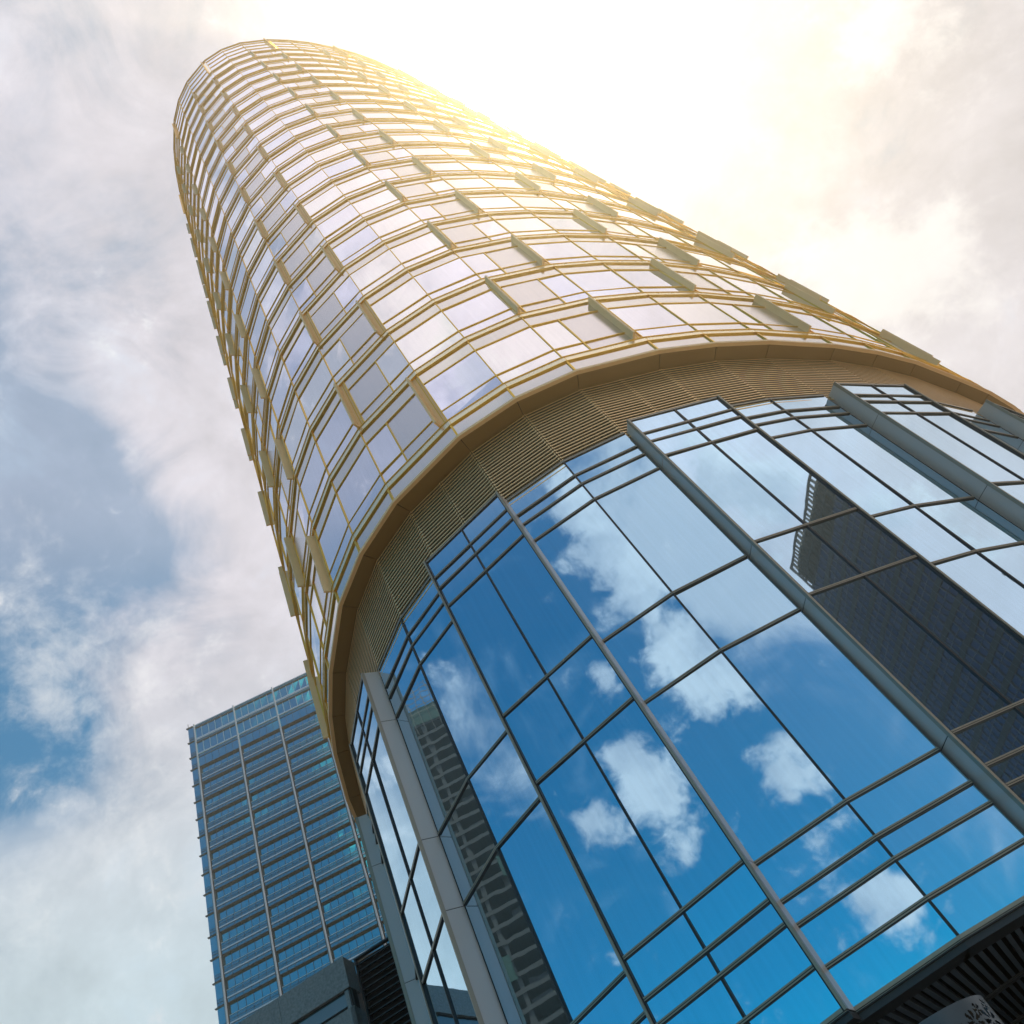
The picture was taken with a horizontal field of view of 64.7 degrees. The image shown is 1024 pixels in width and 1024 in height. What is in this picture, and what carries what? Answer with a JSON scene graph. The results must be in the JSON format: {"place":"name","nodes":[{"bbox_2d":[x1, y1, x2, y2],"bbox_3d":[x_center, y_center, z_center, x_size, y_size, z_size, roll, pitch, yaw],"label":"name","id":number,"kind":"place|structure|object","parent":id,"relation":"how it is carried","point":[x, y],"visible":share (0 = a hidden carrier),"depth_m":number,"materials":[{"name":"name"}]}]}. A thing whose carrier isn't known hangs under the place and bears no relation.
{"place":"outdoors","nodes":[
{"label":"outdoors","id":0,"kind":"place"},
{"bbox_2d":[186,672,388,1023],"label":"office block","id":1,"kind":"structure","parent":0,"point":[291,898],"depth_m":146.77,"materials":[{"name":"blue glass"}]},
{"bbox_2d":[195,708,234,738],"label":"crown window","id":2,"kind":"structure","parent":1,"relation":"in","point":[226,717],"depth_m":172.66,"materials":[{"name":"blue glass"}]},
{"bbox_2d":[196,721,236,754],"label":"crown window","id":3,"kind":"structure","parent":1,"relation":"in","point":[225,733],"depth_m":169.61,"materials":[{"name":"blue glass"}]},
{"bbox_2d":[214,851,256,878],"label":"window","id":4,"kind":"structure","parent":1,"relation":"in","point":[251,856],"depth_m":147.61,"materials":[{"name":"blue glass"}]},
{"bbox_2d":[216,870,260,898],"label":"window","id":5,"kind":"structure","parent":1,"relation":"in","point":[226,890],"depth_m":144.62,"materials":[{"name":"blue glass"}]},
{"bbox_2d":[219,890,263,919],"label":"window","id":6,"kind":"structure","parent":1,"relation":"in","point":[257,896],"depth_m":141.65,"materials":[{"name":"blue glass"}]},
{"bbox_2d":[221,911,267,941],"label":"window","id":7,"kind":"structure","parent":1,"relation":"in","point":[230,933],"depth_m":138.67,"materials":[{"name":"blue glass"}]},
{"bbox_2d":[224,933,271,964],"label":"window","id":8,"kind":"structure","parent":1,"relation":"in","point":[265,939],"depth_m":135.69,"materials":[{"name":"blue glass"}]},
{"bbox_2d":[226,956,275,988],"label":"window","id":9,"kind":"structure","parent":1,"relation":"in","point":[259,967],"depth_m":132.71,"materials":[{"name":"blue glass"}]},
{"bbox_2d":[234,689,273,719],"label":"crown window","id":10,"kind":"structure","parent":1,"relation":"in","point":[249,706],"depth_m":173.97,"materials":[{"name":"blue glass"}]},
{"bbox_2d":[229,980,278,1014],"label":"window","id":11,"kind":"structure","parent":1,"relation":"in","point":[272,986],"depth_m":129.70,"materials":[{"name":"blue glass"}]},
{"bbox_2d":[236,703,276,734],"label":"crown window","id":12,"kind":"structure","parent":1,"relation":"in","point":[246,723],"depth_m":170.90,"materials":[{"name":"blue glass"}]},
{"bbox_2d":[263,847,305,874],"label":"window","id":13,"kind":"structure","parent":1,"relation":"in","point":[279,863],"depth_m":145.93,"materials":[{"name":"blue glass"}]},
{"bbox_2d":[266,866,312,894],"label":"window","id":14,"kind":"structure","parent":1,"relation":"in","point":[304,872],"depth_m":142.93,"materials":[{"name":"blue glass"}]},
{"bbox_2d":[273,672,308,700],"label":"crown window","id":15,"kind":"structure","parent":1,"relation":"in","point":[289,687],"depth_m":175.21,"materials":[{"name":"blue glass"}]},
{"bbox_2d":[270,887,315,916],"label":"window","id":16,"kind":"structure","parent":1,"relation":"in","point":[309,892],"depth_m":139.96,"materials":[{"name":"blue glass"}]},
{"bbox_2d":[276,686,312,715],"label":"crown window","id":17,"kind":"structure","parent":1,"relation":"in","point":[294,700],"depth_m":172.16,"materials":[{"name":"blue glass"}]},
{"bbox_2d":[273,907,320,938],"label":"window","id":18,"kind":"structure","parent":1,"relation":"in","point":[309,916],"depth_m":136.99,"materials":[{"name":"blue glass"}]},
{"bbox_2d":[277,929,325,961],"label":"window","id":19,"kind":"structure","parent":1,"relation":"in","point":[295,948],"depth_m":134.01,"materials":[{"name":"blue glass"}]},
{"bbox_2d":[281,952,329,985],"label":"window","id":20,"kind":"structure","parent":1,"relation":"in","point":[323,959],"depth_m":131.02,"materials":[{"name":"blue glass"}]},
{"bbox_2d":[305,806,346,832],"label":"window","id":21,"kind":"structure","parent":1,"relation":"in","point":[342,810],"depth_m":150.19,"materials":[{"name":"blue glass"}]},
{"bbox_2d":[309,824,354,850],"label":"window","id":22,"kind":"structure","parent":1,"relation":"in","point":[347,828],"depth_m":147.22,"materials":[{"name":"blue glass"}]},
{"bbox_2d":[313,843,357,870],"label":"window","id":23,"kind":"structure","parent":1,"relation":"in","point":[351,848],"depth_m":144.23,"materials":[{"name":"blue glass"}]},
{"bbox_2d":[318,862,362,891],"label":"window","id":24,"kind":"structure","parent":1,"relation":"in","point":[357,867],"depth_m":141.27,"materials":[{"name":"blue glass"}]},
{"bbox_2d":[322,882,370,912],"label":"window","id":25,"kind":"structure","parent":1,"relation":"in","point":[353,893],"depth_m":138.26,"materials":[{"name":"blue glass"}]},
{"bbox_2d":[327,904,376,935],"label":"window","id":26,"kind":"structure","parent":1,"relation":"in","point":[367,910],"depth_m":135.29,"materials":[{"name":"blue glass"}]},
{"bbox_2d":[332,926,379,958],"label":"window","id":27,"kind":"structure","parent":1,"relation":"in","point":[374,932],"depth_m":132.32,"materials":[{"name":"blue glass"}]},
{"bbox_2d":[237,937,411,1023],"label":"granite building","id":28,"kind":"structure","parent":0,"point":[342,991],"depth_m":38.11,"materials":[{"name":"stone"}]},
{"bbox_2d":[0,0,1023,1023],"label":"sky","id":29,"kind":"structure","parent":0,"point":[865,155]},
{"bbox_2d":[172,38,1023,1023],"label":"glass tower","id":30,"kind":"structure","parent":0,"point":[652,578],"depth_m":25.10,"materials":[{"name":"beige glass"}]},
{"bbox_2d":[238,275,256,330],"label":"window","id":31,"kind":"structure","parent":30,"relation":"in","point":[249,295],"depth_m":53.38,"materials":[{"name":"grey glass"}]},
{"bbox_2d":[244,334,255,405],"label":"window","id":32,"kind":"structure","parent":30,"relation":"in","point":[250,358],"depth_m":51.62,"materials":[{"name":"grey glass"}]},
{"bbox_2d":[247,298,266,356],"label":"window","id":33,"kind":"structure","parent":30,"relation":"in","point":[258,323],"depth_m":50.16,"materials":[{"name":"grey glass"}]},
{"bbox_2d":[253,367,265,444],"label":"window","id":34,"kind":"structure","parent":30,"relation":"in","point":[259,405],"depth_m":48.56,"materials":[{"name":"grey glass"}]},
{"bbox_2d":[249,244,274,293],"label":"window","id":35,"kind":"structure","parent":30,"relation":"in","point":[264,262],"depth_m":52.47,"materials":[{"name":"grey glass"}]},
{"bbox_2d":[257,325,279,390],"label":"window","id":36,"kind":"structure","parent":30,"relation":"in","point":[269,352],"depth_m":46.86,"materials":[{"name":"grey glass"}]},
{"bbox_2d":[264,395,279,479],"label":"window","id":37,"kind":"structure","parent":30,"relation":"in","point":[272,430],"depth_m":45.07,"materials":[{"name":"grey glass"}]},
{"bbox_2d":[257,266,286,320],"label":"window","id":38,"kind":"structure","parent":30,"relation":"in","point":[275,286],"depth_m":49.23,"materials":[{"name":"grey glass"}]},
{"bbox_2d":[268,355,292,427],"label":"window","id":39,"kind":"structure","parent":30,"relation":"in","point":[281,388],"depth_m":43.58,"materials":[{"name":"grey glass"}]},
{"bbox_2d":[276,492,288,571],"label":"window","id":40,"kind":"structure","parent":30,"relation":"in","point":[282,531],"depth_m":43.70,"materials":[{"name":"grey glass"}]},
{"bbox_2d":[275,437,293,532],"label":"window","id":41,"kind":"structure","parent":30,"relation":"in","point":[284,486],"depth_m":41.97,"materials":[{"name":"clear glass"}]},
{"bbox_2d":[269,288,300,349],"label":"window","id":42,"kind":"structure","parent":30,"relation":"in","point":[286,315],"depth_m":45.96,"materials":[{"name":"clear glass"}]},
{"bbox_2d":[266,204,310,259],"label":"window","id":43,"kind":"structure","parent":30,"relation":"in","point":[294,224],"depth_m":51.83,"materials":[{"name":"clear glass"}]},
{"bbox_2d":[281,391,309,471],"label":"window","id":44,"kind":"structure","parent":30,"relation":"in","point":[295,428],"depth_m":40.33,"materials":[{"name":"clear glass"}]},
{"bbox_2d":[281,320,316,385],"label":"window","id":45,"kind":"structure","parent":30,"relation":"in","point":[300,347],"depth_m":42.68,"materials":[{"name":"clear glass"}]},
{"bbox_2d":[290,477,311,578],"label":"window","id":46,"kind":"structure","parent":30,"relation":"in","point":[301,524],"depth_m":38.47,"materials":[{"name":"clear glass"}]},
{"bbox_2d":[278,223,326,282],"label":"window","id":47,"kind":"structure","parent":30,"relation":"in","point":[309,243],"depth_m":48.56,"materials":[{"name":"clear glass"}]},
{"bbox_2d":[295,432,328,521],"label":"window","id":48,"kind":"structure","parent":30,"relation":"in","point":[312,476],"depth_m":37.03,"materials":[{"name":"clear glass"}]},
{"bbox_2d":[306,593,322,689],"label":"window","id":49,"kind":"structure","parent":30,"relation":"in","point":[314,641],"depth_m":37.00,"materials":[{"name":"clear glass"}]},
{"bbox_2d":[295,349,335,426],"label":"window","id":50,"kind":"structure","parent":30,"relation":"in","point":[315,386],"depth_m":39.42,"materials":[{"name":"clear glass"}]},
{"bbox_2d":[288,245,342,311],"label":"window","id":51,"kind":"structure","parent":30,"relation":"in","point":[321,271],"depth_m":45.29,"materials":[{"name":"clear glass"}]},
{"bbox_2d":[306,534,331,648],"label":"window","id":52,"kind":"structure","parent":30,"relation":"in","point":[319,600],"depth_m":35.47,"materials":[{"name":"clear glass"}]},
{"bbox_2d":[300,181,345,219],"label":"window","id":53,"kind":"structure","parent":30,"relation":"in","point":[330,195],"depth_m":51.55,"materials":[{"name":"white glass"}]},
{"bbox_2d":[313,481,351,583],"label":"window","id":54,"kind":"structure","parent":30,"relation":"in","point":[332,533],"depth_m":33.77,"materials":[{"name":"blue glass"}]},
{"bbox_2d":[304,269,362,342],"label":"window","id":55,"kind":"structure","parent":30,"relation":"in","point":[341,296],"depth_m":41.99,"materials":[{"name":"blue glass"}]},
{"bbox_2d":[311,391,357,474],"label":"window","id":56,"kind":"structure","parent":30,"relation":"in","point":[334,430],"depth_m":36.13,"materials":[{"name":"blue glass"}]},
{"bbox_2d":[313,200,361,240],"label":"window","id":57,"kind":"structure","parent":30,"relation":"in","point":[343,216],"depth_m":48.26,"materials":[{"name":"white glass"}]},
{"bbox_2d":[318,300,384,382],"bbox_3d":[-7.684,-8.200,38.782,3.470,4.010,0.152,-44,-49,9],"label":"window","id":58,"kind":"structure","parent":30,"relation":"in","point":[355,335],"depth_m":38.74,"materials":[{"name":"blue glass"}]},
{"bbox_2d":[328,220,381,265],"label":"window","id":59,"kind":"structure","parent":30,"relation":"in","point":[361,238],"depth_m":45.02,"materials":[{"name":"white glass"}]},
{"bbox_2d":[333,168,382,196],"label":"window","id":60,"kind":"structure","parent":30,"relation":"in","point":[364,179],"depth_m":51.77,"materials":[{"name":"white glass"}]},
{"bbox_2d":[331,433,385,533],"bbox_3d":[-6.303,-1.183,32.880,0.072,4.010,2.579,22,-68,-37],"label":"window","id":61,"kind":"structure","parent":30,"relation":"in","point":[358,481],"depth_m":32.84,"materials":[{"name":"blue glass"}]},
{"bbox_2d":[347,185,401,217],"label":"window","id":62,"kind":"structure","parent":30,"relation":"in","point":[380,198],"depth_m":48.49,"materials":[{"name":"white glass"}]},
{"bbox_2d":[346,244,404,294],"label":"window","id":63,"kind":"structure","parent":30,"relation":"in","point":[378,266],"depth_m":41.74,"materials":[{"name":"white glass"}]},
{"bbox_2d":[340,334,413,425],"bbox_3d":[-6.012,-5.779,35.517,3.470,4.010,0.152,-44,-49,9],"label":"window","id":64,"kind":"structure","parent":30,"relation":"in","point":[372,382],"depth_m":35.45,"materials":[{"name":"blue glass"}]},
{"bbox_2d":[365,205,424,240],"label":"window","id":65,"kind":"structure","parent":30,"relation":"in","point":[393,222],"depth_m":45.20,"materials":[{"name":"white glass"}]},
{"bbox_2d":[365,271,431,329],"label":"window","id":66,"kind":"structure","parent":30,"relation":"in","point":[401,297],"depth_m":38.48,"materials":[{"name":"white glass"}]},
{"bbox_2d":[367,161,433,181],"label":"window","id":67,"kind":"structure","parent":30,"relation":"in","point":[397,171],"depth_m":52.33,"materials":[{"name":"white glass"}]},
{"bbox_2d":[360,377,445,483],"bbox_3d":[-4.372,-3.327,32.259,3.470,4.010,0.152,-44,-49,9],"label":"window","id":68,"kind":"structure","parent":30,"relation":"in","point":[404,426],"depth_m":32.21,"materials":[{"name":"white glass"}]},
{"bbox_2d":[384,226,450,267],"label":"window","id":69,"kind":"structure","parent":30,"relation":"in","point":[419,245],"depth_m":41.93,"materials":[{"name":"white glass"}]},
{"bbox_2d":[390,175,458,200],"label":"window","id":70,"kind":"structure","parent":30,"relation":"in","point":[431,186],"depth_m":49.18,"materials":[{"name":"white glass"}]},
{"bbox_2d":[388,303,463,369],"bbox_3d":[-3.783,-7.672,35.233,2.561,4.010,0.072,-34,-48,-1],"label":"window","id":71,"kind":"structure","parent":30,"relation":"in","point":[429,333],"depth_m":35.21,"materials":[{"name":"white glass"}]},
{"bbox_2d":[404,195,482,222],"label":"window","id":72,"kind":"structure","parent":30,"relation":"in","point":[448,207],"depth_m":45.82,"materials":[{"name":"white glass"}]},
{"bbox_2d":[408,253,479,298],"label":"window","id":73,"kind":"structure","parent":30,"relation":"in","point":[445,274],"depth_m":38.65,"materials":[{"name":"white glass"}]},
{"bbox_2d":[418,158,472,172],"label":"window","id":74,"kind":"structure","parent":30,"relation":"in","point":[436,165],"depth_m":53.37,"materials":[{"name":"white glass"}]},
{"bbox_2d":[416,342,502,419],"bbox_3d":[-2.127,-5.236,31.972,2.561,4.010,0.072,-34,-48,-1],"label":"window","id":75,"kind":"structure","parent":30,"relation":"in","point":[461,378],"depth_m":31.91,"materials":[{"name":"white glass"}]},
{"bbox_2d":[438,174,496,190],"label":"window","id":76,"kind":"structure","parent":30,"relation":"in","point":[460,182],"depth_m":50.08,"materials":[{"name":"white glass"}]},
{"bbox_2d":[434,214,512,247],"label":"window","id":77,"kind":"structure","parent":30,"relation":"in","point":[483,228],"depth_m":42.61,"materials":[{"name":"white glass"}]},
{"bbox_2d":[435,282,517,336],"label":"window","id":78,"kind":"structure","parent":30,"relation":"in","point":[474,309],"depth_m":35.41,"materials":[{"name":"white glass"}]},
{"bbox_2d":[461,192,527,211],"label":"window","id":79,"kind":"structure","parent":30,"relation":"in","point":[486,202],"depth_m":46.74,"materials":[{"name":"white glass"}]},
{"bbox_2d":[453,241,547,278],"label":"window","id":80,"kind":"structure","parent":30,"relation":"in","point":[504,257],"depth_m":39.26,"materials":[{"name":"white glass"}]},
{"bbox_2d":[478,174,537,190],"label":"window","id":81,"kind":"structure","parent":30,"relation":"in","point":[501,182],"depth_m":51.03,"materials":[{"name":"white glass"}]},
{"bbox_2d":[467,319,559,382],"bbox_3d":[0.042,-6.461,32.158,2.558,4.010,0.072,-25,-49,-8],"label":"window","id":82,"kind":"structure","parent":30,"relation":"in","point":[512,350],"depth_m":32.10,"materials":[{"name":"white glass"}]},
{"bbox_2d":[488,213,558,235],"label":"window","id":83,"kind":"structure","parent":30,"relation":"in","point":[519,223],"depth_m":43.52,"materials":[{"name":"white glass"}]},
{"bbox_2d":[502,192,568,210],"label":"window","id":84,"kind":"structure","parent":30,"relation":"in","point":[530,201],"depth_m":47.72,"materials":[{"name":"white glass"}]},
{"bbox_2d":[492,267,592,312],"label":"window","id":85,"kind":"structure","parent":30,"relation":"in","point":[544,288],"depth_m":36.05,"materials":[{"name":"white glass"}]},
{"bbox_2d":[528,178,585,197],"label":"window","id":86,"kind":"structure","parent":30,"relation":"in","point":[546,186],"depth_m":52.44,"materials":[{"name":"white glass"}]},
{"bbox_2d":[518,235,597,263],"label":"window","id":87,"kind":"structure","parent":30,"relation":"in","point":[552,249],"depth_m":40.23,"materials":[{"name":"white glass"}]},
{"bbox_2d":[530,212,603,233],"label":"window","id":88,"kind":"structure","parent":30,"relation":"in","point":[563,223],"depth_m":44.47,"materials":[{"name":"white glass"}]},
{"bbox_2d":[542,194,611,215],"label":"window","id":89,"kind":"structure","parent":30,"relation":"in","point":[584,206],"depth_m":48.96,"materials":[{"name":"white glass"}]},
{"bbox_2d":[521,303,639,356],"bbox_3d":[2.776,-7.435,32.819,3.531,4.010,0.152,-17,-50,-15],"label":"window","id":90,"kind":"structure","parent":30,"relation":"in","point":[579,328],"depth_m":32.71,"materials":[{"name":"white glass"}]},
{"bbox_2d":[554,264,643,296],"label":"window","id":91,"kind":"structure","parent":30,"relation":"in","point":[597,279],"depth_m":36.95,"materials":[{"name":"white glass"}]},
{"bbox_2d":[564,236,643,259],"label":"window","id":92,"kind":"structure","parent":30,"relation":"in","point":[602,248],"depth_m":41.14,"materials":[{"name":"white glass"}]},
{"bbox_2d":[588,216,658,239],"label":"window","id":93,"kind":"structure","parent":30,"relation":"in","point":[615,227],"depth_m":45.91,"materials":[{"name":"white glass"}]},
{"bbox_2d":[596,296,694,336],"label":"window","id":94,"kind":"structure","parent":30,"relation":"in","point":[646,316],"depth_m":33.65,"materials":[{"name":"white glass"}]},
{"bbox_2d":[602,263,691,291],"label":"window","id":95,"kind":"structure","parent":30,"relation":"in","point":[648,278],"depth_m":37.94,"materials":[{"name":"white glass"}]},
{"bbox_2d":[608,236,698,265],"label":"window","id":96,"kind":"structure","parent":30,"relation":"in","point":[646,250],"depth_m":42.38,"materials":[{"name":"white glass"}]},
{"bbox_2d":[625,220,694,246],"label":"window","id":97,"kind":"structure","parent":30,"relation":"in","point":[656,232],"depth_m":47.21,"materials":[{"name":"white glass"}]},
{"bbox_2d":[648,295,748,329],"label":"window","id":98,"kind":"structure","parent":30,"relation":"in","point":[699,313],"depth_m":34.62,"materials":[{"name":"white glass"}]},
{"bbox_2d":[678,247,739,272],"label":"window","id":99,"kind":"structure","parent":30,"relation":"in","point":[706,260],"depth_m":43.91,"materials":[{"name":"white glass"}]},
{"bbox_2d":[666,265,754,296],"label":"window","id":100,"kind":"structure","parent":30,"relation":"in","point":[705,280],"depth_m":39.36,"materials":[{"name":"white glass"}]},
{"bbox_2d":[701,251,774,282],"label":"window","id":101,"kind":"structure","parent":30,"relation":"in","point":[740,268],"depth_m":45.26,"materials":[{"name":"white glass"}]},
{"bbox_2d":[698,295,804,331],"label":"window","id":102,"kind":"structure","parent":30,"relation":"in","point":[751,314],"depth_m":35.80,"materials":[{"name":"white glass"}]},
{"bbox_2d":[709,270,794,303],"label":"window","id":103,"kind":"structure","parent":30,"relation":"in","point":[744,283],"depth_m":40.63,"materials":[{"name":"white glass"}]},
{"bbox_2d":[747,277,828,312],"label":"window","id":104,"kind":"structure","parent":30,"relation":"in","point":[788,295],"depth_m":41.96,"materials":[{"name":"white glass"}]},
{"bbox_2d":[775,304,853,338],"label":"window","id":105,"kind":"structure","parent":30,"relation":"in","point":[818,326],"depth_m":37.42,"materials":[{"name":"white glass"}]},
{"bbox_2d":[801,308,891,347],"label":"window","id":106,"kind":"structure","parent":30,"relation":"in","point":[841,325],"depth_m":38.63,"materials":[{"name":"white glass"}]},
{"bbox_2d":[918,995,1003,1023],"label":"perforated drum","id":107,"kind":"object","parent":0,"point":[963,1011],"visible":1,"depth_m":6.64,"materials":[{"name":"grey metal"}]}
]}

